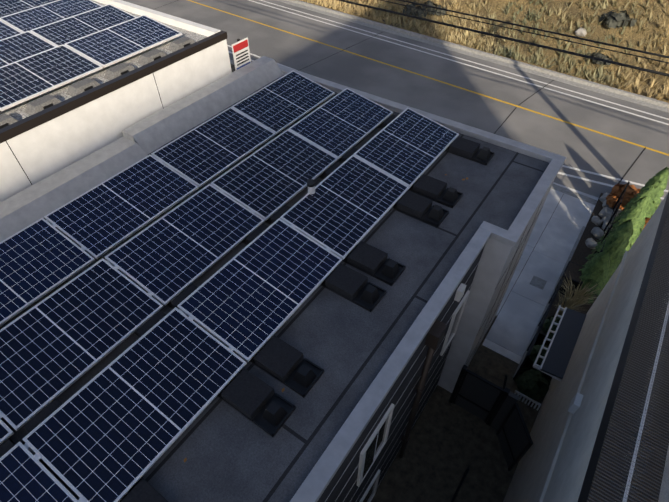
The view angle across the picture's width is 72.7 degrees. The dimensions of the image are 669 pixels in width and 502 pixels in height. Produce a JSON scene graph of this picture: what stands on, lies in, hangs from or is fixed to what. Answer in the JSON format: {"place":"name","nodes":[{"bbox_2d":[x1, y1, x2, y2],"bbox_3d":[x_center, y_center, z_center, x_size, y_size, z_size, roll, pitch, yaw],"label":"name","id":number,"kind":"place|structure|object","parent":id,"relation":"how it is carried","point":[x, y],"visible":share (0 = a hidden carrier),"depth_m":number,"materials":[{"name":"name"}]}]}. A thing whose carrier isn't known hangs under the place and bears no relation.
{"place":"outdoors","nodes":[
{"label":"outdoors","id":0,"kind":"place"},
{"bbox_2d":[123,0,668,203],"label":"road","id":1,"kind":"structure","parent":0,"point":[603,143],"depth_m":17.66,"materials":[{"name":"grey asphalt"}]},
{"bbox_2d":[230,0,668,204],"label":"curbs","id":2,"kind":"structure","parent":1,"relation":"on","point":[596,87],"depth_m":19.06,"materials":[{"name":"grey concrete"}]},
{"bbox_2d":[231,3,658,501],"bbox_3d":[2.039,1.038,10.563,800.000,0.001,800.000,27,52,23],"label":"ground","id":3,"kind":"structure","parent":0,"point":[448,444],"depth_m":8.11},
{"bbox_2d":[0,0,231,201],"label":"neighboring building","id":4,"kind":"structure","parent":3,"relation":"on","point":[68,130],"depth_m":7.11,"materials":[{"name":"grey"}]},
{"bbox_2d":[0,0,181,110],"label":"solar panels","id":5,"kind":"object","parent":4,"relation":"on","point":[47,45],"visible":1,"depth_m":7.83,"materials":[{"name":"blue glass"}]},
{"bbox_2d":[0,36,194,128],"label":"ballast blocks","id":6,"kind":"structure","parent":4,"relation":"on","point":[48,100],"depth_m":6.97,"materials":[{"name":"grey concrete"}]},
{"bbox_2d":[231,37,250,70],"bbox_3d":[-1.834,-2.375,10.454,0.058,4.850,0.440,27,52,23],"label":"yard sign","id":7,"kind":"object","parent":3,"relation":"on","point":[241,53],"visible":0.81,"depth_m":8.88,"materials":[{"name":"white paint"}]},
{"bbox_2d":[325,199,542,501],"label":"wall reveals","id":8,"kind":"object","parent":3,"relation":"on","point":[428,380],"depth_m":6.58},
{"bbox_2d":[357,290,469,501],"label":"windows","id":9,"kind":"structure","parent":8,"relation":"attached to","point":[373,447],"depth_m":5.59,"materials":[{"name":"white paint"}]},
{"bbox_2d":[317,179,554,501],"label":"walls","id":10,"kind":"structure","parent":3,"relation":"on","point":[495,257],"depth_m":6.56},
{"bbox_2d":[0,59,548,501],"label":"roof","id":11,"kind":"structure","parent":10,"relation":"on","point":[228,452],"depth_m":5.09,"materials":[{"name":"grey concrete"}]},
{"bbox_2d":[0,56,272,218],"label":"parapet","id":12,"kind":"structure","parent":11,"relation":"on","point":[15,202],"depth_m":7.14,"materials":[{"name":"grey concrete"}]},
{"bbox_2d":[0,95,494,501],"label":"solar panel mounts","id":13,"kind":"object","parent":11,"relation":"on","point":[258,402],"visible":0.25,"depth_m":5.20,"materials":[{"name":"plastic"}]},
{"bbox_2d":[0,70,458,501],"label":"solar array","id":14,"kind":"object","parent":13,"relation":"on","point":[116,428],"visible":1,"depth_m":5.36,"materials":[{"name":"blue glass"}]},
{"bbox_2d":[307,179,314,193],"bbox_3d":[-0.314,-0.764,6.254,0.234,0.470,0.240,27,52,23],"label":"roof vent","id":15,"kind":"object","parent":11,"relation":"on","point":[311,185],"visible":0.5,"depth_m":6.10,"materials":[{"name":"grey metal"}]},
{"bbox_2d":[277,64,566,501],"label":"parapet caps","id":16,"kind":"object","parent":11,"relation":"on","point":[319,477],"visible":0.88,"depth_m":5.26,"materials":[{"name":"metal"}]},
{"bbox_2d":[399,283,466,457],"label":"wall fixtures","id":17,"kind":"object","parent":10,"relation":"attached to","point":[435,334],"depth_m":5.78,"materials":[{"name":"black metal"}]},
{"bbox_2d":[482,182,598,377],"bbox_3d":[-5.913,10.144,5.208,7.550,5.050,38.050,27,52,23],"label":"passage and walk","id":18,"kind":"object","parent":3,"relation":"on","point":[512,331],"visible":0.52,"depth_m":11.03,"materials":[{"name":"concrete"}]},
{"bbox_2d":[451,467,469,501],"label":"stair rail","id":19,"kind":"object","parent":18,"relation":"attached to","point":[461,483],"visible":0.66,"depth_m":7.49,"materials":[{"name":"black metal"}]},
{"bbox_2d":[449,365,532,470],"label":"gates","id":20,"kind":"object","parent":18,"relation":"on","point":[493,405],"visible":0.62,"depth_m":7.90,"materials":[{"name":"black metal"}]},
{"bbox_2d":[514,390,540,410],"bbox_3d":[3.616,3.090,8.814,0.500,0.595,0.338,27,52,23],"label":"bench","id":21,"kind":"object","parent":18,"relation":"on","point":[528,398],"visible":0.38,"depth_m":8.69,"materials":[{"name":"white paint"}]},
{"bbox_2d":[513,181,629,379],"bbox_3d":[5.629,0.576,10.563,0.382,1.600,6.406,32,54,27],"label":"edging","id":22,"kind":"object","parent":18,"relation":"on","point":[540,325],"visible":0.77,"depth_m":9.56,"materials":[{"name":"black metal"}]},
{"bbox_2d":[522,193,617,377],"bbox_3d":[6.764,1.267,10.856,2.680,0.820,7.150,27,52,23],"label":"planting bed","id":23,"kind":"object","parent":3,"relation":"on","point":[582,251],"visible":0.04,"depth_m":11.40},
{"bbox_2d":[515,315,560,399],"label":"shrubs","id":24,"kind":"object","parent":23,"relation":"on","point":[533,384],"visible":0.65,"depth_m":8.91,"materials":[{"name":"green plant"}]},
{"bbox_2d":[555,261,584,297],"bbox_3d":[5.465,0.667,10.506,0.430,0.556,0.560,27,52,23],"label":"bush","id":25,"kind":"object","parent":23,"relation":"on","point":[571,269],"visible":0.58,"depth_m":10.31,"materials":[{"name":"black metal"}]},
{"bbox_2d":[585,192,624,248],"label":"garden rocks","id":26,"kind":"object","parent":23,"relation":"on","point":[605,213],"visible":0.71,"depth_m":12.15,"materials":[{"name":"grey stone"}]},
{"bbox_2d":[555,205,658,315],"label":"ornamental grass","id":27,"kind":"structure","parent":23,"relation":"on","point":[579,295],"depth_m":9.97,"materials":[{"name":"plant"}]},
{"bbox_2d":[579,167,668,303],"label":"cedars","id":28,"kind":"object","parent":23,"relation":"on","point":[599,269],"visible":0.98,"depth_m":10.33,"materials":[{"name":"green plant"}]},
{"bbox_2d":[606,183,651,230],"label":"rust shrubs","id":29,"kind":"object","parent":23,"relation":"on","point":[631,191],"visible":0.4,"depth_m":12.41,"materials":[{"name":"orange plant"}]},
{"bbox_2d":[503,191,668,501],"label":"building","id":30,"kind":"structure","parent":3,"relation":"on","point":[583,437],"depth_m":4.77,"materials":[{"name":"paint"}]},
{"bbox_2d":[533,305,585,380],"bbox_3d":[4.126,1.635,8.306,0.495,0.145,1.600,27,52,23],"label":"pergola","id":31,"kind":"object","parent":30,"relation":"attached to","point":[558,354],"visible":1,"depth_m":8.21,"materials":[{"name":"grey metal"}]},
{"bbox_2d":[621,282,668,501],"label":"bird spikes","id":32,"kind":"object","parent":30,"relation":"on","point":[638,443],"visible":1,"depth_m":3.88,"materials":[{"name":"silver metal"}]},
{"bbox_3d":[8.991,-2.222,8.468,0.247,7.500,1.800,27,52,23],"label":"utility pole","id":33,"kind":"object","parent":3,"relation":"on","visible":0},
{"bbox_2d":[337,0,668,76],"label":"power lines","id":34,"kind":"object","parent":33,"relation":"attached to","point":[548,47],"visible":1,"depth_m":10.63,"materials":[{"name":"black rubber"}]},
{"bbox_2d":[304,0,668,102],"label":"hillside","id":35,"kind":"structure","parent":0,"point":[599,32],"depth_m":18.95,"materials":[{"name":"brown plant"}]},
{"bbox_2d":[300,0,668,102],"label":"hill tufts","id":36,"kind":"object","parent":35,"relation":"on","point":[458,38],"visible":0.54,"depth_m":19.25,"materials":[{"name":"yellow plant"}]},
{"bbox_2d":[403,0,636,64],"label":"hill shrubs","id":37,"kind":"object","parent":35,"relation":"on","point":[613,19],"visible":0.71,"depth_m":18.27,"materials":[{"name":"green plant"}]},
{"bbox_2d":[575,27,586,36],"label":"hill rocks","id":38,"kind":"object","parent":35,"relation":"on","point":[580,32],"visible":0.96,"depth_m":18.63,"materials":[{"name":"white stone"}]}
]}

